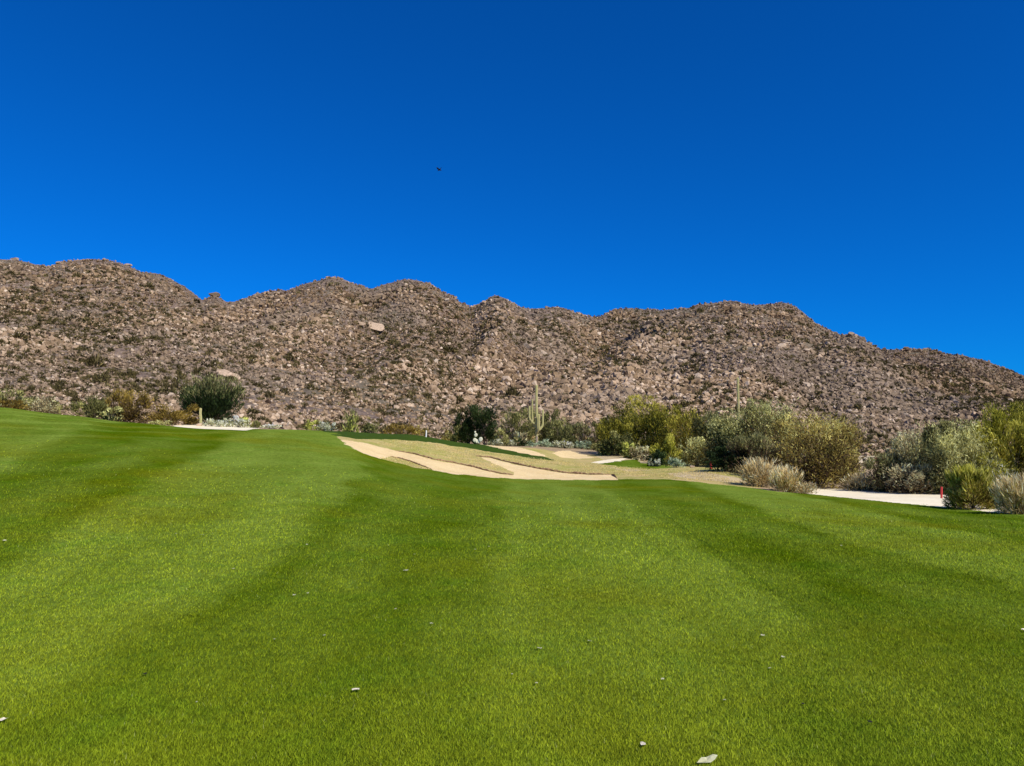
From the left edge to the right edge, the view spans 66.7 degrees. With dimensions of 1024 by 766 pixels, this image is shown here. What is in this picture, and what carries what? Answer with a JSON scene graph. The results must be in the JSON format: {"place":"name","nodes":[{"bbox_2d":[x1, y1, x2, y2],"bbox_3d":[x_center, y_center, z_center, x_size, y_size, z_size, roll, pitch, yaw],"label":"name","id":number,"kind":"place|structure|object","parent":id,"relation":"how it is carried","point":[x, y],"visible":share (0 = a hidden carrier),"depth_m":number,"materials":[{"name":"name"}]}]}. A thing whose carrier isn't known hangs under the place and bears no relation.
{"place":"outdoors","nodes":[
{"label":"outdoors","id":0,"kind":"place"},
{"bbox_2d":[322,431,557,460],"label":"rough turf","id":1,"kind":"structure","parent":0,"point":[361,435],"depth_m":60.52,"materials":[{"name":"green plant"}]},
{"bbox_2d":[341,408,359,431],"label":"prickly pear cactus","id":2,"kind":"object","parent":1,"relation":"on","point":[350,425],"visible":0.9,"depth_m":68.78,"materials":[{"name":"green plant"}]},
{"bbox_2d":[362,422,380,432],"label":"ground plant","id":3,"kind":"object","parent":1,"relation":"on","point":[372,429],"visible":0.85,"depth_m":68.58,"materials":[{"name":"green plant"}]},
{"bbox_2d":[473,431,482,442],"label":"prickly pear","id":4,"kind":"object","parent":1,"relation":"on","point":[477,440],"visible":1,"depth_m":66.33,"materials":[{"name":"white plant"}]},
{"bbox_2d":[341,440,617,479],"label":"bunker sand","id":5,"kind":"structure","parent":0,"point":[522,472],"depth_m":46.91,"materials":[{"name":"beige sand"}]},
{"bbox_2d":[0,407,1023,765],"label":"fairway","id":6,"kind":"structure","parent":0,"point":[320,455],"depth_m":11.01,"materials":[{"name":"green plant"}]},
{"bbox_2d":[315,422,335,430],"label":"ground plant","id":7,"kind":"object","parent":6,"relation":"on","point":[324,426],"visible":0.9,"depth_m":66.62,"materials":[{"name":"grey plant"}]},
{"bbox_2d":[648,458,660,466],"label":"ground plant","id":8,"kind":"object","parent":6,"relation":"on","point":[655,462],"visible":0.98,"depth_m":59.07,"materials":[{"name":"grey plant"}]},
{"bbox_2d":[645,449,667,466],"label":"desert shrub","id":9,"kind":"object","parent":6,"relation":"on","point":[657,454],"visible":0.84,"depth_m":59.29,"materials":[{"name":"green plant"}]},
{"bbox_2d":[697,754,716,762],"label":"fallen leaf","id":10,"kind":"object","parent":6,"relation":"on","point":[710,758],"visible":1,"depth_m":4.02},
{"bbox_2d":[987,470,1023,514],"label":"straw bush","id":11,"kind":"object","parent":6,"relation":"on","point":[1008,503],"visible":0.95,"depth_m":23.67,"materials":[{"name":"beige plant"}]},
{"bbox_2d":[1004,471,1023,513],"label":"straw bush","id":12,"kind":"object","parent":6,"relation":"on","point":[1019,491],"visible":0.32,"depth_m":23.55,"materials":[{"name":"grey plant"}]},
{"bbox_2d":[0,259,1023,438],"bbox_3d":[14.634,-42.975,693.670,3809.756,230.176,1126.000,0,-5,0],"label":"mountain","id":13,"kind":"structure","parent":0,"point":[287,399],"depth_m":403.68,"materials":[{"name":"brown stone"}]},
{"bbox_2d":[8,331,29,339],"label":"scrub bush","id":14,"kind":"object","parent":13,"relation":"on","point":[17,335],"visible":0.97,"depth_m":275.90,"materials":[{"name":"green plant"}]},
{"bbox_2d":[52,384,66,389],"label":"scrub bush","id":15,"kind":"object","parent":13,"relation":"on","point":[59,386],"visible":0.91,"depth_m":160.80,"materials":[{"name":"green plant"}]},
{"bbox_2d":[69,394,80,400],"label":"scrub bush","id":16,"kind":"object","parent":13,"relation":"on","point":[74,397],"visible":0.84,"depth_m":148.60,"materials":[{"name":"green plant"}]},
{"bbox_2d":[85,353,107,366],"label":"scrub bush","id":17,"kind":"object","parent":13,"relation":"on","point":[95,359],"visible":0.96,"depth_m":232.29,"materials":[{"name":"green plant"}]},
{"bbox_2d":[92,371,109,382],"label":"scrub bush","id":18,"kind":"object","parent":13,"relation":"on","point":[102,376],"visible":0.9,"depth_m":176.87,"materials":[{"name":"green plant"}]},
{"bbox_2d":[123,368,137,376],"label":"scrub bush","id":19,"kind":"object","parent":13,"relation":"on","point":[130,372],"visible":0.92,"depth_m":189.88,"materials":[{"name":"green plant"}]},
{"bbox_2d":[128,335,140,342],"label":"scrub bush","id":20,"kind":"object","parent":13,"relation":"on","point":[133,338],"visible":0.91,"depth_m":271.32,"materials":[{"name":"green plant"}]},
{"bbox_2d":[175,368,185,375],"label":"scrub bush","id":21,"kind":"object","parent":13,"relation":"on","point":[178,371],"visible":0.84,"depth_m":205.34,"materials":[{"name":"green plant"}]},
{"bbox_2d":[217,369,231,376],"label":"rock slab","id":22,"kind":"object","parent":13,"relation":"on","point":[224,372],"visible":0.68,"depth_m":225.65,"materials":[{"name":"stone"}]},
{"bbox_2d":[246,408,258,413],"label":"scrub bush","id":23,"kind":"object","parent":13,"relation":"on","point":[253,410],"visible":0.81,"depth_m":152.32,"materials":[{"name":"green plant"}]},
{"bbox_2d":[264,390,276,397],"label":"scrub bush","id":24,"kind":"object","parent":13,"relation":"on","point":[270,394],"visible":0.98,"depth_m":178.30,"materials":[{"name":"green plant"}]},
{"bbox_2d":[369,321,383,330],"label":"rock slab","id":25,"kind":"object","parent":13,"relation":"on","point":[377,326],"visible":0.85,"depth_m":513.93,"materials":[{"name":"stone"}]},
{"bbox_2d":[443,345,457,352],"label":"scrub bush","id":26,"kind":"object","parent":13,"relation":"on","point":[452,349],"visible":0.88,"depth_m":403.34,"materials":[{"name":"green plant"}]},
{"bbox_2d":[0,258,1023,455],"bbox_3d":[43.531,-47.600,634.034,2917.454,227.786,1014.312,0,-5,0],"label":"boulder rubble","id":27,"kind":"object","parent":13,"relation":"on","point":[926,409],"visible":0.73,"depth_m":323.61,"materials":[{"name":"stone"}]},
{"bbox_2d":[0,259,1023,455],"bbox_3d":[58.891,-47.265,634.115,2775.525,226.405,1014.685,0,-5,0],"label":"hillside scrub","id":28,"kind":"object","parent":13,"relation":"on","point":[358,372],"visible":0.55,"depth_m":326.11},
{"bbox_2d":[504,384,520,398],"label":"scrub bush","id":29,"kind":"object","parent":13,"relation":"on","point":[509,391],"visible":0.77,"depth_m":259.50,"materials":[{"name":"green plant"}]},
{"bbox_2d":[622,387,633,392],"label":"boulder","id":30,"kind":"object","parent":13,"relation":"on","point":[627,389],"visible":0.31,"depth_m":231.03,"materials":[{"name":"stone"}]},
{"bbox_2d":[852,403,863,409],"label":"scrub bush","id":31,"kind":"object","parent":13,"relation":"on","point":[860,406],"visible":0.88,"depth_m":233.53,"materials":[{"name":"green plant"}]},
{"bbox_2d":[871,431,888,438],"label":"scrub bush","id":32,"kind":"object","parent":13,"relation":"on","point":[879,435],"visible":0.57,"depth_m":169.68,"materials":[{"name":"green plant"}]},
{"bbox_2d":[0,0,1023,374],"label":"sky","id":33,"kind":"structure","parent":0,"point":[857,166],"materials":[{"name":"blue"}]},
{"bbox_2d":[338,436,760,487],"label":"dry grass ground","id":34,"kind":"structure","parent":0,"point":[547,453],"depth_m":52.52,"materials":[{"name":"beige plant"}]},
{"bbox_2d":[379,423,418,434],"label":"desert shrub","id":35,"kind":"object","parent":34,"relation":"on","point":[400,428],"visible":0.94,"depth_m":71.84,"materials":[{"name":"plant"}]},
{"bbox_2d":[392,456,430,468],"bbox_3d":[-5.420,4.529,43.968,1.037,0.784,5.006,4,-6,-37],"label":"bunker lip","id":36,"kind":"object","parent":34,"relation":"on","point":[411,461],"visible":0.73,"depth_m":44.59,"materials":[{"name":"beige sand"}]},
{"bbox_2d":[408,425,428,435],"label":"desert shrub","id":37,"kind":"object","parent":34,"relation":"on","point":[420,431],"visible":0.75,"depth_m":72.68,"materials":[{"name":"green plant"}]},
{"bbox_2d":[399,451,512,474],"bbox_3d":[-3.410,5.003,48.709,7.952,1.540,2.330,-2,-5,20],"label":"bunker lip","id":38,"kind":"object","parent":34,"relation":"on","point":[470,465],"visible":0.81,"depth_m":48.69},
{"bbox_2d":[469,404,498,445],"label":"ironwood tree","id":39,"kind":"object","parent":34,"relation":"on","point":[486,433],"visible":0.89,"depth_m":74.29,"materials":[{"name":"green plant"}]},
{"bbox_2d":[477,455,610,474],"bbox_3d":[1.471,5.476,51.921,11.336,1.264,2.265,-4,-7,39],"label":"bunker lip","id":40,"kind":"object","parent":34,"relation":"on","point":[550,469],"visible":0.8,"depth_m":50.02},
{"bbox_2d":[649,433,683,464],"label":"desert shrub","id":41,"kind":"object","parent":34,"relation":"on","point":[669,446],"visible":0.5,"depth_m":65.97,"materials":[{"name":"green plant"}]},
{"bbox_2d":[668,457,686,467],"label":"ground plant","id":42,"kind":"object","parent":34,"relation":"on","point":[678,464],"visible":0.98,"depth_m":56.86,"materials":[{"name":"green plant"}]},
{"bbox_2d":[665,404,710,463],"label":"palo verde tree","id":43,"kind":"object","parent":34,"relation":"on","point":[685,432],"visible":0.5,"depth_m":71.18,"materials":[{"name":"green plant"}]},
{"bbox_2d":[672,436,714,466],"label":"desert shrub","id":44,"kind":"object","parent":34,"relation":"on","point":[700,451],"visible":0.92,"depth_m":62.65,"materials":[{"name":"green plant"}]},
{"bbox_2d":[691,410,726,465],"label":"desert tree","id":45,"kind":"object","parent":34,"relation":"on","point":[700,433],"visible":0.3,"depth_m":66.83,"materials":[{"name":"green plant"}]},
{"bbox_2d":[705,445,747,471],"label":"desert shrub","id":46,"kind":"object","parent":34,"relation":"on","point":[717,461],"visible":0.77,"depth_m":46.98,"materials":[{"name":"green plant"}]},
{"bbox_2d":[703,406,777,467],"bbox_3d":[18.732,4.473,63.155,6.696,5.133,6.027,0,-5,0],"label":"desert tree","id":47,"kind":"object","parent":34,"relation":"on","point":[725,431],"visible":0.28,"depth_m":62.86,"materials":[{"name":"green plant"}]},
{"bbox_2d":[723,431,787,473],"bbox_3d":[14.529,4.248,46.538,4.043,2.728,3.660,0,-5,0],"label":"desert shrub","id":48,"kind":"object","parent":34,"relation":"on","point":[744,446],"visible":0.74,"depth_m":45.94,"materials":[{"name":"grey plant"}]},
{"bbox_2d":[735,455,781,487],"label":"straw bush","id":49,"kind":"object","parent":34,"relation":"on","point":[754,475],"visible":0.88,"depth_m":39.30,"materials":[{"name":"grey plant"}]},
{"bbox_2d":[553,451,593,458],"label":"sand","id":50,"kind":"structure","parent":0,"point":[570,454],"depth_m":74.43,"materials":[{"name":"beige sand"}]},
{"bbox_2d":[174,424,1010,512],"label":"pale sand","id":51,"kind":"structure","parent":0,"point":[927,499],"depth_m":35.66,"materials":[{"name":"beige sand"}]},
{"bbox_2d":[201,418,217,425],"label":"brittlebush","id":52,"kind":"object","parent":51,"relation":"on","point":[210,421],"visible":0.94,"depth_m":56.71,"materials":[{"name":"green plant"}]},
{"bbox_2d":[214,418,237,426],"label":"brittlebush","id":53,"kind":"object","parent":51,"relation":"on","point":[224,422],"visible":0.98,"depth_m":56.69,"materials":[{"name":"green plant"}]},
{"bbox_2d":[227,415,250,426],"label":"brittlebush","id":54,"kind":"object","parent":51,"relation":"on","point":[241,421],"visible":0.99,"depth_m":57.38,"materials":[{"name":"green plant"}]},
{"bbox_2d":[250,420,262,427],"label":"ground plant","id":55,"kind":"object","parent":51,"relation":"on","point":[255,424],"visible":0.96,"depth_m":57.83,"materials":[{"name":"green plant"}]},
{"bbox_2d":[839,472,873,490],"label":"straw bush","id":56,"kind":"object","parent":51,"relation":"on","point":[858,482],"visible":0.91,"depth_m":39.55,"materials":[{"name":"grey plant"}]},
{"bbox_2d":[861,452,908,491],"bbox_3d":[18.763,4.434,38.734,2.648,2.098,2.393,0,-5,0],"label":"grey bush","id":57,"kind":"object","parent":51,"relation":"on","point":[877,481],"visible":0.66,"depth_m":38.57,"materials":[{"name":"green plant"}]},
{"bbox_2d":[879,462,939,493],"bbox_3d":[19.049,4.517,36.865,3.030,1.598,2.606,0,-5,0],"label":"grey bush","id":58,"kind":"object","parent":51,"relation":"on","point":[908,481],"visible":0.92,"depth_m":36.67,"materials":[{"name":"brown plant"}]},
{"bbox_2d":[941,462,1001,509],"bbox_3d":[15.923,3.590,26.979,1.931,1.704,1.714,0,-5,0],"label":"creosote bush","id":59,"kind":"object","parent":51,"relation":"on","point":[967,478],"visible":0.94,"depth_m":26.65,"materials":[{"name":"green plant"}]},
{"bbox_2d":[166,422,1023,509],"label":"desert ground","id":60,"kind":"structure","parent":0,"point":[582,451],"depth_m":78.02,"materials":[{"name":"beige sand"}]},
{"bbox_2d":[0,398,31,409],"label":"desert shrub","id":61,"kind":"object","parent":60,"relation":"on","point":[11,402],"visible":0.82,"depth_m":52.95,"materials":[{"name":"brown plant"}]},
{"bbox_2d":[0,388,36,410],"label":"desert shrub","id":62,"kind":"object","parent":60,"relation":"on","point":[19,393],"visible":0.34,"depth_m":55.95,"materials":[{"name":"green plant"}]},
{"bbox_2d":[26,394,58,413],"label":"desert shrub","id":63,"kind":"object","parent":60,"relation":"on","point":[42,405],"visible":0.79,"depth_m":55.90,"materials":[{"name":"grey plant"}]},
{"bbox_2d":[51,400,63,413],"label":"desert shrub","id":64,"kind":"object","parent":60,"relation":"on","point":[59,408],"visible":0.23,"depth_m":57.08,"materials":[{"name":"green plant"}]},
{"bbox_2d":[67,394,118,420],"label":"desert shrub","id":65,"kind":"object","parent":60,"relation":"on","point":[92,407],"visible":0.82,"depth_m":54.80,"materials":[{"name":"green plant"}]},
{"bbox_2d":[95,406,124,421],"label":"desert shrub","id":66,"kind":"object","parent":60,"relation":"on","point":[113,416],"visible":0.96,"depth_m":53.01,"materials":[{"name":"plant"}]},
{"bbox_2d":[100,387,154,423],"bbox_3d":[-27.805,1.686,56.094,3.671,2.740,3.301,0,-5,0],"label":"creosote bush","id":67,"kind":"object","parent":60,"relation":"on","point":[129,413],"visible":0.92,"depth_m":55.46,"materials":[{"name":"plant"}]},
{"bbox_2d":[146,420,172,424],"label":"ground plant","id":68,"kind":"object","parent":60,"relation":"on","point":[158,422],"visible":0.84,"depth_m":53.68,"materials":[{"name":"green plant"}]},
{"bbox_2d":[137,403,200,424],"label":"creosote bush","id":69,"kind":"object","parent":60,"relation":"on","point":[173,416],"visible":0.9,"depth_m":57.78,"materials":[{"name":"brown plant"}]},
{"bbox_2d":[175,372,247,422],"bbox_3d":[-23.634,1.184,61.203,5.479,4.262,4.988,0,-5,0],"label":"desert tree","id":70,"kind":"object","parent":60,"relation":"on","point":[217,404],"visible":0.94,"depth_m":60.37,"materials":[{"name":"green plant"}]},
{"bbox_2d":[260,424,281,428],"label":"ground plant","id":71,"kind":"object","parent":60,"relation":"on","point":[272,426],"visible":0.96,"depth_m":61.77,"materials":[{"name":"grey plant"}]},
{"bbox_2d":[303,419,321,430],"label":"ground plant","id":72,"kind":"object","parent":60,"relation":"on","point":[309,426],"visible":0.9,"depth_m":66.66,"materials":[{"name":"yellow plant"}]},
{"bbox_2d":[444,424,466,442],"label":"desert shrub","id":73,"kind":"object","parent":60,"relation":"on","point":[450,437],"visible":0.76,"depth_m":75.59,"materials":[{"name":"green plant"}]},
{"bbox_2d":[452,404,485,443],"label":"ironwood tree","id":74,"kind":"object","parent":60,"relation":"on","point":[466,431],"visible":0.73,"depth_m":75.31,"materials":[{"name":"green plant"}]},
{"bbox_2d":[487,439,502,445],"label":"brittlebush","id":75,"kind":"object","parent":60,"relation":"on","point":[498,443],"visible":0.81,"depth_m":77.39,"materials":[{"name":"green plant"}]},
{"bbox_2d":[489,427,510,445],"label":"desert shrub","id":76,"kind":"object","parent":60,"relation":"on","point":[501,432],"visible":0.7,"depth_m":79.59,"materials":[{"name":"plant"}]},
{"bbox_2d":[503,438,529,445],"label":"ground plant","id":77,"kind":"object","parent":60,"relation":"on","point":[520,443],"visible":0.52,"depth_m":83.08,"materials":[{"name":"green plant"}]},
{"bbox_2d":[508,431,528,440],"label":"floor bush","id":78,"kind":"object","parent":60,"relation":"on","point":[523,435],"visible":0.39,"depth_m":87.03,"materials":[{"name":"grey plant"}]},
{"bbox_2d":[498,406,539,442],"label":"creosote bush","id":79,"kind":"object","parent":60,"relation":"on","point":[515,420],"visible":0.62,"depth_m":91.31,"materials":[{"name":"green plant"}]},
{"bbox_2d":[525,441,540,446],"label":"brittlebush","id":80,"kind":"object","parent":60,"relation":"on","point":[532,444],"visible":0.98,"depth_m":83.42,"materials":[{"name":"green plant"}]},
{"bbox_2d":[529,385,543,446],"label":"saguaro cactus","id":81,"kind":"object","parent":60,"relation":"on","point":[537,426],"visible":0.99,"depth_m":84.97,"materials":[{"name":"green plant"}]},
{"bbox_2d":[538,438,555,446],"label":"brittlebush","id":82,"kind":"object","parent":60,"relation":"on","point":[545,442],"visible":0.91,"depth_m":85.39,"materials":[{"name":"green plant"}]},
{"bbox_2d":[534,408,565,445],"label":"creosote bush","id":83,"kind":"object","parent":60,"relation":"on","point":[542,436],"visible":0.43,"depth_m":95.26,"materials":[{"name":"green plant"}]},
{"bbox_2d":[545,419,578,447],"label":"creosote bush","id":84,"kind":"object","parent":60,"relation":"on","point":[564,433],"visible":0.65,"depth_m":89.50,"materials":[{"name":"green plant"}]},
{"bbox_2d":[552,440,573,448],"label":"brittlebush","id":85,"kind":"object","parent":60,"relation":"on","point":[569,444],"visible":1,"depth_m":85.59,"materials":[{"name":"green plant"}]},
{"bbox_2d":[566,422,596,448],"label":"desert shrub","id":86,"kind":"object","parent":60,"relation":"on","point":[579,428],"visible":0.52,"depth_m":91.55,"materials":[{"name":"plant"}]},
{"bbox_2d":[575,440,590,448],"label":"brittlebush","id":87,"kind":"object","parent":60,"relation":"on","point":[579,445],"visible":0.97,"depth_m":86.39,"materials":[{"name":"grey plant"}]},
{"bbox_2d":[591,418,622,449],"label":"desert shrub","id":88,"kind":"object","parent":60,"relation":"on","point":[594,423],"visible":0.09,"depth_m":93.44,"materials":[{"name":"green plant"}]},
{"bbox_2d":[596,417,634,454],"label":"palo verde tree","id":89,"kind":"object","parent":60,"relation":"on","point":[604,432],"visible":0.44,"depth_m":75.59,"materials":[{"name":"green plant"}]},
{"bbox_2d":[737,377,739,417],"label":"saguaro cactus","id":90,"kind":"object","parent":60,"relation":"on","point":[738,404],"visible":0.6,"depth_m":84.12,"materials":[{"name":"green plant"}]},
{"bbox_2d":[733,397,804,469],"bbox_3d":[19.601,3.924,58.707,5.909,5.719,5.470,0,-5,0],"label":"desert tree","id":91,"kind":"object","parent":60,"relation":"on","point":[752,411],"visible":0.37,"depth_m":58.35,"materials":[{"name":"green plant"}]},
{"bbox_2d":[765,464,803,492],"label":"straw bush","id":92,"kind":"object","parent":60,"relation":"on","point":[784,478],"visible":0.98,"depth_m":36.25,"materials":[{"name":"beige plant"}]},
{"bbox_2d":[788,481,817,493],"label":"straw bush","id":93,"kind":"object","parent":60,"relation":"on","point":[803,489],"visible":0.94,"depth_m":35.94,"materials":[{"name":"grey plant"}]},
{"bbox_2d":[758,409,873,488],"bbox_3d":[16.632,3.620,42.499,6.211,4.358,5.565,0,-5,0],"label":"palo verde tree","id":94,"kind":"object","parent":60,"relation":"on","point":[824,462],"visible":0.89,"depth_m":41.88,"materials":[{"name":"green plant"}]},
{"bbox_2d":[818,419,859,481],"bbox_3d":[20.846,4.345,49.797,3.044,4.172,2.876,0,-5,0],"label":"palo verde tree","id":95,"kind":"object","parent":60,"relation":"on","point":[844,447],"visible":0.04,"depth_m":49.40,"materials":[{"name":"green plant"}]},
{"bbox_2d":[883,429,942,491],"bbox_3d":[20.386,3.846,38.973,3.734,3.254,3.320,0,-5,0],"label":"grey bush","id":96,"kind":"object","parent":60,"relation":"on","point":[903,447],"visible":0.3,"depth_m":38.66,"materials":[{"name":"green plant"}]},
{"bbox_2d":[905,418,1004,493],"bbox_3d":[20.862,3.473,36.699,4.157,3.647,3.875,0,-5,0],"label":"grey bush","id":97,"kind":"object","parent":60,"relation":"on","point":[952,448],"visible":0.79,"depth_m":36.06,"materials":[{"name":"grey green foliage"},{"name":"dry grey twig"},{"name":"grey brown bark"}]},
{"bbox_2d":[960,450,1014,484],"bbox_3d":[22.084,4.183,36.402,2.451,2.128,2.261,0,-5,0],"label":"desert shrub","id":98,"kind":"object","parent":60,"relation":"on","point":[997,468],"visible":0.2,"depth_m":36.17,"materials":[{"name":"plant"}]},
{"bbox_2d":[964,418,1019,477],"bbox_3d":[25.834,3.777,42.292,2.765,3.789,2.072,0,-5,0],"label":"palo verde tree","id":99,"kind":"object","parent":60,"relation":"on","point":[1009,463],"visible":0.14,"depth_m":41.63,"materials":[{"name":"green plant"}]},
{"bbox_2d":[963,400,1023,476],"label":"palo verde tree","id":100,"kind":"object","parent":60,"relation":"on","point":[1014,422],"visible":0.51,"depth_m":41.66,"materials":[{"name":"green plant"}]},
{"bbox_2d":[595,454,756,485],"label":"bare ground","id":101,"kind":"structure","parent":0,"point":[607,457],"depth_m":45.09,"materials":[{"name":"beige sand"}]},
{"bbox_2d":[596,430,634,455],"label":"desert shrub","id":102,"kind":"object","parent":101,"relation":"on","point":[606,447],"visible":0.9,"depth_m":73.43,"materials":[{"name":"green plant"}]},
{"bbox_2d":[621,442,635,458],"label":"desert shrub","id":103,"kind":"object","parent":101,"relation":"on","point":[625,451],"visible":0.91,"depth_m":70.44,"materials":[{"name":"green plant"}]},
{"bbox_2d":[629,445,649,460],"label":"brittlebush","id":104,"kind":"object","parent":101,"relation":"on","point":[638,455],"visible":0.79,"depth_m":69.83,"materials":[{"name":"grey plant"}]},
{"bbox_2d":[592,394,688,455],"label":"palo verde tree","id":105,"kind":"object","parent":101,"relation":"on","point":[646,426],"visible":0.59,"depth_m":76.77,"materials":[{"name":"green plant"}]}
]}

